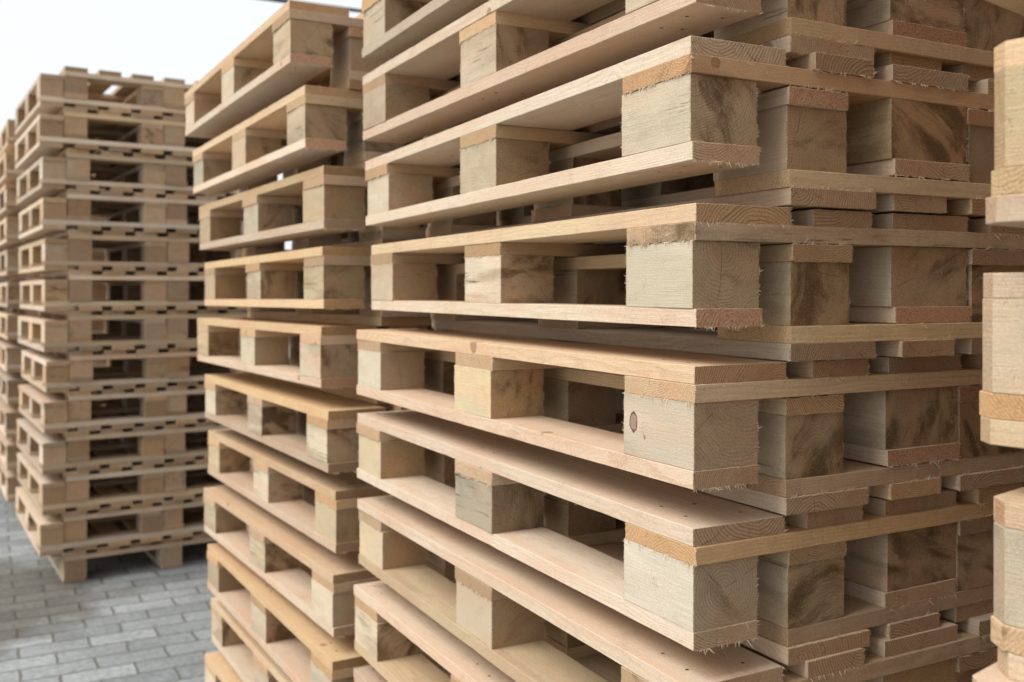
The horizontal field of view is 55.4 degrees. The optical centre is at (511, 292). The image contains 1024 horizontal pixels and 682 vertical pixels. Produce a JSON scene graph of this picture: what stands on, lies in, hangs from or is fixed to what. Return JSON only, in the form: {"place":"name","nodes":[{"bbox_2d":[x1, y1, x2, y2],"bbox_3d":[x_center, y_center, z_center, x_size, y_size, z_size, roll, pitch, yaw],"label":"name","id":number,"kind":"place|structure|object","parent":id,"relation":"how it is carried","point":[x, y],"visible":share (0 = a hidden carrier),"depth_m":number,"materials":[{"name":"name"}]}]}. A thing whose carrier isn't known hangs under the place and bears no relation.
{"place":"outdoors","nodes":[
{"label":"outdoors","id":0,"kind":"place"},
{"bbox_2d":[0,344,296,681],"bbox_3d":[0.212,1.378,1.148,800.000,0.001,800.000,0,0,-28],"label":"ground","id":1,"kind":"structure","parent":0,"point":[141,616],"depth_m":4.13,"materials":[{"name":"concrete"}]},
{"bbox_2d":[47,511,246,582],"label":"pallet","id":2,"kind":"object","parent":1,"relation":"on","point":[69,565],"visible":0.21,"depth_m":4.82,"materials":[{"name":"brown wood"}]},
{"bbox_2d":[15,487,246,556],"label":"pallet","id":3,"kind":"object","parent":2,"relation":"on","point":[45,533],"visible":0.44,"depth_m":4.82,"materials":[{"name":"brown wood"}]},
{"bbox_2d":[57,476,214,543],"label":"pallet","id":4,"kind":"object","parent":3,"relation":"on","point":[73,519],"visible":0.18,"depth_m":4.78,"materials":[{"name":"brown wood"}]},
{"bbox_2d":[17,452,250,514],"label":"pallet","id":5,"kind":"object","parent":4,"relation":"on","point":[46,494],"visible":0.41,"depth_m":4.83,"materials":[{"name":"brown wood"}]},
{"bbox_2d":[58,434,250,502],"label":"pallet","id":6,"kind":"object","parent":5,"relation":"on","point":[77,485],"visible":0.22,"depth_m":4.78,"materials":[{"name":"brown wood"}]},
{"bbox_2d":[16,418,216,474],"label":"pallet","id":7,"kind":"object","parent":6,"relation":"on","point":[44,454],"visible":0.63,"depth_m":4.83,"materials":[{"name":"brown wood"}]},
{"bbox_2d":[56,406,229,462],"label":"pallet","id":8,"kind":"object","parent":7,"relation":"on","point":[77,445],"visible":0.23,"depth_m":4.78,"materials":[{"name":"brown wood"}]},
{"bbox_2d":[18,384,247,433],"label":"pallet","id":9,"kind":"object","parent":8,"relation":"on","point":[43,411],"visible":0.59,"depth_m":4.83,"materials":[{"name":"brown wood"}]},
{"bbox_2d":[54,377,205,422],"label":"pallet","id":10,"kind":"object","parent":9,"relation":"on","point":[79,405],"visible":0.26,"depth_m":4.77,"materials":[{"name":"brown wood"}]},
{"bbox_2d":[21,350,243,392],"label":"pallet","id":11,"kind":"object","parent":10,"relation":"on","point":[46,372],"visible":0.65,"depth_m":4.86,"materials":[{"name":"brown wood"}]},
{"bbox_2d":[49,346,240,381],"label":"pallet","id":12,"kind":"object","parent":11,"relation":"on","point":[80,366],"visible":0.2,"depth_m":4.75,"materials":[{"name":"brown wood"}]},
{"bbox_2d":[18,316,240,351],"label":"pallet","id":13,"kind":"object","parent":12,"relation":"on","point":[43,334],"visible":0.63,"depth_m":4.81,"materials":[{"name":"brown wood"}]},
{"bbox_2d":[39,309,247,341],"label":"pallet","id":14,"kind":"object","parent":13,"relation":"on","point":[79,326],"visible":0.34,"depth_m":4.82,"materials":[{"name":"brown wood"}]},
{"bbox_2d":[20,280,247,310],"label":"pallet","id":15,"kind":"object","parent":14,"relation":"on","point":[45,295],"visible":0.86,"depth_m":4.81,"materials":[{"name":"brown wood"}]},
{"bbox_2d":[41,270,246,301],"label":"pallet","id":16,"kind":"object","parent":15,"relation":"on","point":[79,284],"visible":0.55,"depth_m":4.77,"materials":[{"name":"brown wood"}]},
{"bbox_2d":[19,239,242,273],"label":"pallet","id":17,"kind":"object","parent":16,"relation":"on","point":[44,256],"visible":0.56,"depth_m":4.82,"materials":[{"name":"brown wood"}]},
{"bbox_2d":[40,230,199,262],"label":"pallet","id":18,"kind":"object","parent":17,"relation":"on","point":[82,244],"visible":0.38,"depth_m":4.77,"materials":[{"name":"brown wood"}]},
{"bbox_2d":[19,197,242,239],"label":"pallet","id":19,"kind":"object","parent":18,"relation":"on","point":[43,217],"visible":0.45,"depth_m":4.78,"materials":[{"name":"brown wood"}]},
{"bbox_2d":[53,189,220,224],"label":"pallet","id":20,"kind":"object","parent":19,"relation":"on","point":[180,209],"visible":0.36,"depth_m":4.81,"materials":[{"name":"brown wood"}]},
{"bbox_2d":[16,156,237,204],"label":"pallet","id":21,"kind":"object","parent":20,"relation":"on","point":[42,177],"visible":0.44,"depth_m":4.78,"materials":[{"name":"brown wood"}]},
{"bbox_2d":[52,148,228,196],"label":"pallet","id":22,"kind":"object","parent":21,"relation":"on","point":[83,164],"visible":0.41,"depth_m":4.78,"materials":[{"name":"brown wood"}]},
{"bbox_2d":[15,114,196,173],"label":"pallet","id":23,"kind":"object","parent":22,"relation":"on","point":[39,138],"visible":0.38,"depth_m":4.74,"materials":[{"name":"brown wood"}]},
{"bbox_2d":[57,106,212,157],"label":"pallet","id":24,"kind":"object","parent":23,"relation":"on","point":[80,123],"visible":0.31,"depth_m":4.78,"materials":[{"name":"brown wood"}]},
{"bbox_2d":[15,73,193,139],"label":"pallet","id":25,"kind":"object","parent":24,"relation":"on","point":[44,94],"visible":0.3,"depth_m":4.74,"materials":[{"name":"brown wood"}]},
{"bbox_2d":[57,66,197,119],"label":"pallet","id":26,"kind":"object","parent":25,"relation":"on","point":[82,83],"visible":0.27,"depth_m":4.76,"materials":[{"name":"brown wood"}]},
{"bbox_2d":[204,651,242,681],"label":"pallet","id":27,"kind":"object","parent":1,"relation":"on","point":[218,667],"visible":0.18,"depth_m":3.22,"materials":[{"name":"brown wood"}]},
{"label":"pallet","id":28,"kind":"object","parent":27,"relation":"on","visible":0},
{"bbox_2d":[210,597,292,681],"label":"pallet","id":29,"kind":"object","parent":28,"relation":"on","point":[248,658],"visible":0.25,"depth_m":3.08,"materials":[{"name":"brown wood"}]},
{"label":"pallet","id":30,"kind":"object","parent":29,"relation":"on","visible":0},
{"bbox_2d":[206,543,369,681],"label":"pallet","id":31,"kind":"object","parent":30,"relation":"on","point":[296,643],"visible":0.23,"depth_m":2.70,"materials":[{"name":"brown wood"}]},
{"bbox_2d":[247,524,311,576],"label":"pallet","id":32,"kind":"object","parent":31,"relation":"on","point":[305,568],"visible":0.02,"depth_m":2.89,"materials":[{"name":"brown wood"}]},
{"bbox_2d":[203,485,381,637],"bbox_3d":[-0.397,0.742,3.004,0.828,0.160,1.223,0,0,-32],"label":"pallet","id":33,"kind":"object","parent":32,"relation":"on","point":[271,549],"visible":0.37,"depth_m":2.67,"materials":[{"name":"brown wood"}]},
{"bbox_2d":[251,458,314,506],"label":"pallet","id":34,"kind":"object","parent":33,"relation":"on","point":[308,495],"depth_m":2.91,"materials":[{"name":"brown wood"}]},
{"bbox_2d":[208,429,390,553],"bbox_3d":[-0.390,0.548,3.021,0.827,0.158,1.226,0,0,-31],"label":"pallet","id":35,"kind":"object","parent":34,"relation":"on","point":[274,481],"visible":0.31,"depth_m":2.68,"materials":[{"name":"brown wood"}]},
{"bbox_2d":[296,411,356,472],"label":"pallet","id":36,"kind":"object","parent":35,"relation":"on","point":[301,421],"depth_m":2.90,"materials":[{"name":"brown wood"}]},
{"bbox_2d":[204,373,410,473],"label":"pallet","id":37,"kind":"object","parent":36,"relation":"on","point":[329,443],"visible":0.31,"depth_m":2.67,"materials":[{"name":"brown wood"}]},
{"bbox_2d":[240,331,386,404],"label":"pallet","id":38,"kind":"object","parent":37,"relation":"on","point":[294,341],"visible":0.02,"depth_m":2.85,"materials":[{"name":"brown wood"}]},
{"bbox_2d":[197,317,434,389],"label":"pallet","id":39,"kind":"object","parent":38,"relation":"on","point":[328,355],"visible":0.45,"depth_m":2.65,"materials":[{"name":"brown wood"}]},
{"bbox_2d":[247,267,431,325],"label":"pallet","id":40,"kind":"object","parent":39,"relation":"on","point":[367,315],"visible":0.13,"depth_m":2.59,"materials":[{"name":"brown wood"}]},
{"bbox_2d":[204,246,370,309],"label":"pallet","id":41,"kind":"object","parent":40,"relation":"on","point":[333,278],"visible":0.51,"depth_m":2.59,"materials":[{"name":"brown wood"}]},
{"bbox_2d":[242,191,426,257],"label":"pallet","id":42,"kind":"object","parent":41,"relation":"on","point":[369,236],"visible":0.07,"depth_m":2.50,"materials":[{"name":"brown wood"}]},
{"bbox_2d":[198,165,496,250],"bbox_3d":[-0.403,-0.215,2.980,0.820,0.162,1.225,0,0,-31],"label":"pallet","id":43,"kind":"object","parent":42,"relation":"on","point":[329,200],"visible":0.45,"depth_m":2.62,"materials":[{"name":"brown wood"}]},
{"bbox_2d":[238,110,402,193],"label":"pallet","id":44,"kind":"object","parent":43,"relation":"on","point":[359,152],"visible":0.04,"depth_m":2.41,"materials":[{"name":"brown wood"}]},
{"bbox_2d":[193,85,491,194],"bbox_3d":[-0.437,-0.406,2.987,0.824,0.162,1.225,0,0,-30],"label":"pallet","id":45,"kind":"object","parent":44,"relation":"on","point":[306,124],"visible":0.41,"depth_m":2.59,"materials":[{"name":"brown wood"}]},
{"bbox_2d":[241,27,387,122],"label":"pallet","id":46,"kind":"object","parent":45,"relation":"on","point":[350,68],"visible":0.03,"depth_m":2.36,"materials":[{"name":"brown wood"}]},
{"bbox_2d":[184,0,363,138],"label":"pallet","id":47,"kind":"object","parent":46,"relation":"on","point":[285,49],"visible":0.34,"depth_m":2.54,"materials":[{"name":"brown wood"}]},
{"bbox_2d":[263,0,361,12],"bbox_3d":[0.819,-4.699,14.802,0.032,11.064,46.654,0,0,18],"label":"pallet","id":48,"kind":"object","parent":47,"relation":"on","point":[350,9],"visible":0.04,"depth_m":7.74,"materials":[{"name":"brown wood"}]},
{"bbox_2d":[0,0,361,249],"label":"sky","id":49,"kind":"structure","parent":0,"point":[185,40],"materials":[{"name":"white"}]},
{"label":"pallet","id":50,"kind":"object","parent":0,"visible":0},
{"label":"pallet","id":51,"kind":"object","parent":50,"relation":"on","visible":0},
{"bbox_2d":[0,306,10,311],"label":"pallet","id":52,"kind":"object","parent":51,"relation":"on","point":[6,309],"visible":0.02,"depth_m":6.80,"materials":[{"name":"brown wood"}]},
{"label":"pallet","id":53,"kind":"object","parent":52,"relation":"on","visible":0},
{"bbox_2d":[0,278,10,282],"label":"pallet","id":54,"kind":"object","parent":53,"relation":"on","point":[3,280],"visible":0.03,"depth_m":6.86,"materials":[{"name":"brown wood"}]},
{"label":"pallet","id":55,"kind":"object","parent":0,"visible":0},
{"bbox_2d":[972,662,1018,681],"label":"pallet","id":56,"kind":"object","parent":55,"relation":"on","point":[992,673],"visible":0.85,"depth_m":0.81,"materials":[{"name":"brown wood"}]},
{"bbox_2d":[991,487,1023,681],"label":"pallet","id":57,"kind":"object","parent":56,"relation":"on","point":[1007,628],"visible":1,"depth_m":0.81,"materials":[{"name":"brown wood"}]},
{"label":"pallet","id":58,"kind":"object","parent":57,"relation":"on","visible":0},
{"bbox_2d":[979,272,1023,447],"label":"pallet","id":59,"kind":"object","parent":58,"relation":"on","point":[1001,403],"visible":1,"depth_m":0.82,"materials":[{"name":"brown wood"}]},
{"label":"pallet","id":60,"kind":"object","parent":59,"relation":"on","visible":0},
{"bbox_2d":[986,38,1023,227],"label":"pallet","id":61,"kind":"object","parent":60,"relation":"on","point":[1005,204],"visible":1,"depth_m":0.78,"materials":[{"name":"brown wood"}]},
{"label":"pallet","id":62,"kind":"object","parent":61,"relation":"on","visible":0},
{"bbox_2d":[986,0,1023,15],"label":"pallet","id":63,"kind":"object","parent":62,"relation":"on","point":[1016,6],"visible":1,"depth_m":0.84,"materials":[{"name":"brown wood"}]},
{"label":"pallet","id":64,"kind":"object","parent":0,"visible":0},
{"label":"pallet","id":65,"kind":"object","parent":64,"relation":"on","visible":0},
{"bbox_2d":[353,665,387,681],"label":"pallet","id":66,"kind":"object","parent":65,"relation":"on","point":[369,673],"visible":0.09,"depth_m":2.18,"materials":[{"name":"brown wood"}]},
{"bbox_2d":[420,649,451,677],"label":"pallet","id":67,"kind":"object","parent":66,"relation":"on","point":[436,664],"depth_m":2.17,"materials":[{"name":"brown wood"}]},
{"bbox_2d":[354,581,515,681],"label":"pallet","id":68,"kind":"object","parent":67,"relation":"on","point":[395,632],"visible":0.22,"depth_m":2.04,"materials":[{"name":"brown wood"}]},
{"bbox_2d":[425,549,997,681],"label":"pallet","id":69,"kind":"object","parent":68,"relation":"on","point":[968,666],"visible":0.14,"depth_m":1.69,"materials":[{"name":"brown wood"}]},
{"bbox_2d":[357,495,996,681],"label":"pallet","id":70,"kind":"object","parent":69,"relation":"on","point":[495,607],"visible":0.39,"depth_m":1.52,"materials":[{"name":"brown wood"}]},
{"bbox_2d":[424,448,994,665],"bbox_3d":[0.424,0.390,1.944,0.830,0.162,1.230,0,0,-28],"label":"pallet","id":71,"kind":"object","parent":70,"relation":"on","point":[808,608],"visible":0.26,"depth_m":1.30,"materials":[{"name":"brown wood"}]},
{"bbox_2d":[356,410,1023,654],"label":"pallet","id":72,"kind":"object","parent":71,"relation":"on","point":[684,573],"visible":0.65,"depth_m":1.36,"materials":[{"name":"brown wood"}]},
{"bbox_2d":[356,328,982,491],"bbox_3d":[0.282,0.163,1.861,0.828,0.160,1.222,0,0,-28],"label":"pallet","id":73,"kind":"object","parent":72,"relation":"on","point":[691,420],"visible":0.73,"depth_m":1.33,"materials":[{"name":"brown wood"}]},
{"bbox_2d":[431,239,1023,361],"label":"pallet","id":74,"kind":"object","parent":73,"relation":"on","point":[804,298],"visible":0.46,"depth_m":1.32,"materials":[{"name":"brown wood"}]},
{"bbox_2d":[370,202,1023,331],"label":"pallet","id":75,"kind":"object","parent":74,"relation":"on","point":[693,265],"visible":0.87,"depth_m":1.32,"materials":[{"name":"brown wood"}]},
{"bbox_2d":[424,82,993,237],"bbox_3d":[0.436,-0.185,1.915,0.826,0.160,1.222,0,0,-27],"label":"pallet","id":76,"kind":"object","parent":75,"relation":"on","point":[801,141],"visible":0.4,"depth_m":1.28,"materials":[{"name":"brown wood"}]},
{"bbox_2d":[363,34,993,226],"bbox_3d":[0.294,-0.221,1.843,0.831,0.162,1.227,0,0,-27],"label":"pallet","id":77,"kind":"object","parent":76,"relation":"on","point":[681,114],"visible":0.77,"depth_m":1.32,"materials":[{"name":"brown wood"}]},
{"bbox_2d":[423,0,1023,138],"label":"pallet","id":78,"kind":"object","parent":77,"relation":"on","point":[795,29],"visible":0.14,"depth_m":1.30,"materials":[{"name":"brown wood"}]},
{"bbox_2d":[362,0,967,143],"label":"pallet","id":79,"kind":"object","parent":78,"relation":"on","point":[491,56],"visible":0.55,"depth_m":1.62,"materials":[{"name":"brown wood"}]},
{"bbox_2d":[423,351,1023,515],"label":"pallet","id":80,"kind":"object","parent":72,"relation":"on","point":[804,465],"visible":0.42,"depth_m":1.32,"materials":[{"name":"brown wood"}]},
{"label":"pallet","id":81,"kind":"object","parent":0,"visible":0},
{"bbox_2d":[361,0,489,60],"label":"pallet","id":82,"kind":"object","parent":81,"relation":"on","point":[393,29],"visible":0.27,"depth_m":2.09,"materials":[{"name":"brown wood"}]},
{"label":"pallet","id":83,"kind":"object","parent":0,"visible":0},
{"bbox_2d":[0,458,21,501],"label":"pallet","id":84,"kind":"object","parent":83,"relation":"on","point":[9,482],"visible":0.09,"depth_m":5.75,"materials":[{"name":"brown wood"}]},
{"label":"pallet","id":85,"kind":"object","parent":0,"visible":0},
{"bbox_2d":[0,430,21,469],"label":"pallet","id":86,"kind":"object","parent":85,"relation":"on","point":[9,449],"visible":0.15,"depth_m":5.73,"materials":[{"name":"brown wood"}]},
{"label":"pallet","id":87,"kind":"object","parent":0,"visible":0},
{"bbox_2d":[0,397,95,437],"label":"pallet","id":88,"kind":"object","parent":87,"relation":"on","point":[10,415],"visible":0.15,"depth_m":5.74,"materials":[{"name":"brown wood"}]},
{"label":"pallet","id":89,"kind":"object","parent":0,"visible":0},
{"bbox_2d":[0,368,96,404],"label":"pallet","id":90,"kind":"object","parent":89,"relation":"on","point":[10,382],"visible":0.12,"depth_m":5.74,"materials":[{"name":"brown wood"}]},
{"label":"pallet","id":91,"kind":"object","parent":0,"visible":0},
{"bbox_2d":[0,340,106,371],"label":"pallet","id":92,"kind":"object","parent":91,"relation":"on","point":[10,355],"visible":0.2,"depth_m":5.74,"materials":[{"name":"brown wood"}]},
{"bbox_2d":[12,340,36,349],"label":"pallet","id":93,"kind":"object","parent":92,"relation":"on","point":[26,347],"depth_m":5.78,"materials":[{"name":"brown wood"}]},
{"bbox_2d":[0,312,103,339],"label":"pallet","id":94,"kind":"object","parent":93,"relation":"on","point":[8,325],"visible":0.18,"depth_m":5.81,"materials":[{"name":"brown wood"}]},
{"bbox_2d":[11,307,38,315],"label":"pallet","id":95,"kind":"object","parent":94,"relation":"on","point":[28,312],"visible":0.04,"depth_m":5.82,"materials":[{"name":"brown wood"}]},
{"bbox_2d":[0,282,106,306],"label":"pallet","id":96,"kind":"object","parent":95,"relation":"on","point":[9,294],"visible":0.25,"depth_m":5.93,"materials":[{"name":"brown wood"}]},
{"bbox_2d":[11,275,105,282],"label":"pallet","id":97,"kind":"object","parent":96,"relation":"on","point":[25,278],"visible":0.11,"depth_m":5.88,"materials":[{"name":"brown wood"}]},
{"bbox_2d":[0,250,104,276],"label":"pallet","id":98,"kind":"object","parent":97,"relation":"on","point":[9,263],"visible":0.25,"depth_m":5.73,"materials":[{"name":"brown wood"}]},
{"bbox_2d":[11,242,104,251],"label":"pallet","id":99,"kind":"object","parent":98,"relation":"on","point":[97,250],"visible":0.02,"depth_m":5.96,"materials":[{"name":"brown wood"}]},
{"bbox_2d":[0,217,105,248],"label":"pallet","id":100,"kind":"object","parent":99,"relation":"on","point":[9,233],"visible":0.17,"depth_m":5.72,"materials":[{"name":"brown wood"}]},
{"bbox_2d":[17,215,105,220],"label":"pallet","id":101,"kind":"object","parent":100,"relation":"on","point":[97,218],"visible":0.02,"depth_m":5.96,"materials":[{"name":"brown wood"}]},
{"bbox_2d":[0,184,103,220],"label":"pallet","id":102,"kind":"object","parent":101,"relation":"on","point":[9,207],"visible":0.18,"depth_m":5.71,"materials":[{"name":"brown wood"}]},
{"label":"pallet","id":103,"kind":"object","parent":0,"visible":0},
{"bbox_2d":[0,152,96,189],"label":"pallet","id":104,"kind":"object","parent":103,"relation":"on","point":[9,174],"visible":0.11,"depth_m":5.72,"materials":[{"name":"brown wood"}]},
{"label":"pallet","id":105,"kind":"object","parent":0,"visible":0},
{"bbox_2d":[0,119,101,157],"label":"pallet","id":106,"kind":"object","parent":105,"relation":"on","point":[9,138],"visible":0.11,"depth_m":5.77,"materials":[{"name":"brown wood"}]}
]}

